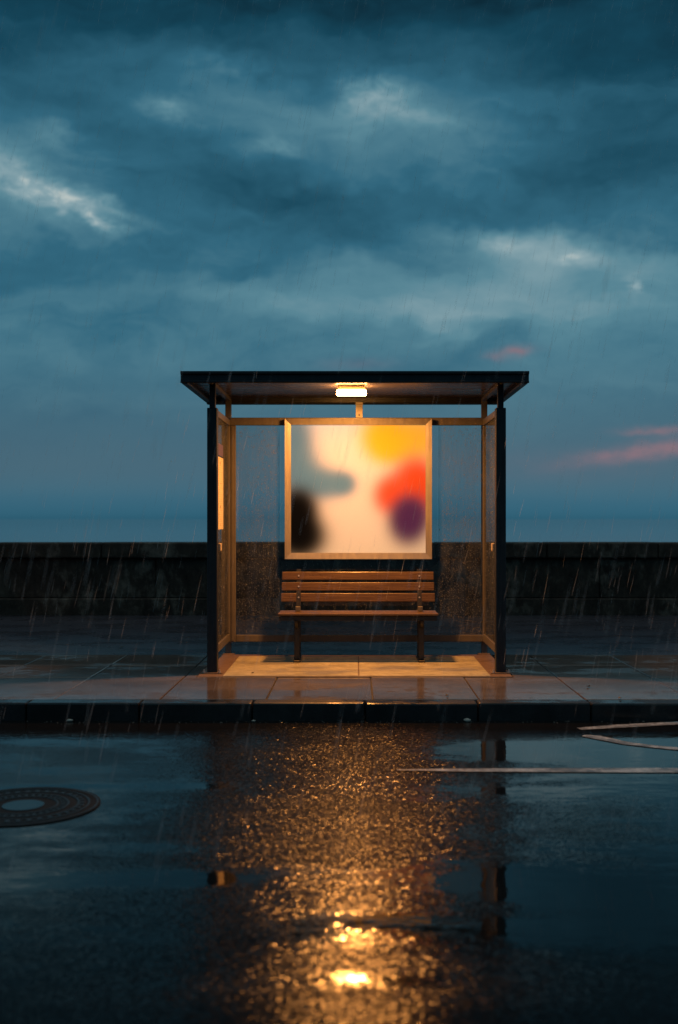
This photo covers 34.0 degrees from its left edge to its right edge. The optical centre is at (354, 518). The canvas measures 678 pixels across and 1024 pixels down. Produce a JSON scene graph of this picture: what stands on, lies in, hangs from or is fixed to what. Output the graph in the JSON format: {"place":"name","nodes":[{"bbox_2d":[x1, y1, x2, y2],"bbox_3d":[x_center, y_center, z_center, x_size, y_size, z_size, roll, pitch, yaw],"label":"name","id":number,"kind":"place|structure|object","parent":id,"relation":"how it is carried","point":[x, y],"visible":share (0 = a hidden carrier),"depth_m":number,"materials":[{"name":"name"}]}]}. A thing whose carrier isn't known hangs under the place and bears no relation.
{"place":"outdoors","nodes":[
{"label":"outdoors","id":0,"kind":"place"},
{"bbox_2d":[0,720,677,1023],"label":"road","id":1,"kind":"structure","parent":0,"point":[266,872],"depth_m":4.26,"materials":[{"name":"black asphalt"}]},
{"bbox_2d":[0,787,100,826],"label":"manhole cover","id":2,"kind":"object","parent":1,"relation":"on","point":[26,806],"visible":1,"depth_m":5.30,"materials":[{"name":"metal"}]},
{"bbox_2d":[44,721,644,724],"bbox_3d":[0.328,1.375,7.451,8.127,0.010,0.143,0,0,0],"label":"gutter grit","id":3,"kind":"object","parent":1,"relation":"on","point":[340,721],"visible":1,"depth_m":7.50,"materials":[{"name":"gravel"}]},
{"bbox_2d":[397,768,677,771],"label":"road marking","id":4,"kind":"object","parent":1,"relation":"on","point":[574,769],"visible":1,"depth_m":6.06,"materials":[{"name":"paint"}]},
{"bbox_2d":[579,722,677,729],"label":"road marking","id":5,"kind":"object","parent":1,"relation":"on","point":[632,725],"visible":1,"depth_m":7.35,"materials":[{"name":"paint"}]},
{"bbox_2d":[583,735,677,749],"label":"road marking","id":6,"kind":"object","parent":1,"relation":"on","point":[619,741],"visible":1,"depth_m":6.79,"materials":[{"name":"paint"}]},
{"bbox_2d":[0,542,677,615],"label":"sea wall","id":7,"kind":"structure","parent":0,"point":[170,578],"depth_m":14.46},
{"bbox_2d":[0,655,677,700],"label":"pavement","id":8,"kind":"structure","parent":0,"point":[535,677],"depth_m":8.51,"materials":[{"name":"grey concrete"}]},
{"bbox_2d":[0,616,677,655],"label":"promenade","id":9,"kind":"structure","parent":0,"point":[187,635],"depth_m":11.95,"materials":[{"name":"grey concrete"}]},
{"bbox_2d":[0,519,677,542],"bbox_3d":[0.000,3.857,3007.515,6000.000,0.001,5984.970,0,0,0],"label":"water","id":10,"kind":"structure","parent":0,"point":[195,530],"depth_m":360.35,"materials":[{"name":"teal liquid"}]},
{"bbox_2d":[0,0,677,518],"label":"sky","id":11,"kind":"structure","parent":0,"point":[186,185],"materials":[{"name":"blue"}]},
{"bbox_2d":[192,665,581,719],"bbox_3d":[0.000,1.433,8.959,48.000,0.328,2.523,0,0,0],"label":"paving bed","id":12,"kind":"object","parent":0,"point":[364,701],"depth_m":8.08,"materials":[{"name":"concrete"}]},
{"bbox_2d":[197,655,512,677],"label":"foundation slab","id":13,"kind":"structure","parent":12,"relation":"on","point":[226,662],"depth_m":9.32,"materials":[{"name":"brown concrete"}]},
{"bbox_2d":[180,371,528,673],"bbox_3d":[0.000,0.038,9.555,2.759,2.432,1.610,0,0,0],"label":"bus shelter","id":14,"kind":"object","parent":13,"relation":"on","point":[229,389],"visible":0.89,"depth_m":9.65,"materials":[{"name":"paint"}]},
{"bbox_2d":[218,457,222,528],"bbox_3d":[-1.160,-0.218,9.575,0.003,0.620,0.350,0,0,0],"label":"timetable","id":15,"kind":"object","parent":14,"relation":"attached to","point":[220,492],"visible":1,"depth_m":9.55,"materials":[{"name":"paper"}]},
{"bbox_2d":[218,443,222,456],"bbox_3d":[-1.160,-0.593,9.580,0.003,0.100,0.340,0,0,0],"label":"sticker","id":16,"kind":"object","parent":14,"relation":"attached to","point":[220,449],"visible":1,"depth_m":9.56,"materials":[{"name":"paper"}]},
{"bbox_2d":[336,385,365,395],"bbox_3d":[-0.028,-1.080,9.335,0.251,0.078,0.120,0,0,0],"label":"ceiling lamp","id":17,"kind":"object","parent":14,"relation":"attached to","point":[351,390],"visible":1,"depth_m":9.29,"materials":[{"name":"paint"}]},
{"bbox_2d":[285,419,431,558],"bbox_3d":[0.032,-0.272,10.161,1.345,1.284,0.082,0,0,0],"label":"poster case","id":18,"kind":"object","parent":14,"relation":"attached to","point":[358,488],"visible":1,"depth_m":10.15,"materials":[{"name":"paper"}]},
{"bbox_2d":[223,656,489,675],"bbox_3d":[0.015,1.258,9.430,2.130,0.019,1.260,0,0,0],"label":"concrete pad","id":19,"kind":"object","parent":13,"relation":"on","point":[368,666],"visible":0.96,"depth_m":9.35,"materials":[{"name":"beige concrete"}]},
{"bbox_2d":[278,569,438,662],"bbox_3d":[0.028,0.853,9.798,1.392,0.791,0.464,0,0,0],"label":"park bench","id":20,"kind":"object","parent":19,"relation":"on","point":[298,615],"visible":1,"depth_m":9.96,"materials":[{"name":"brown wood"}]},
{"label":"ground","id":21,"kind":"structure","parent":0,"visible":0},
{"bbox_2d":[0,699,677,720],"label":"kerb","id":22,"kind":"structure","parent":21,"relation":"on","point":[295,710],"depth_m":7.54,"materials":[{"name":"concrete"}]}
]}

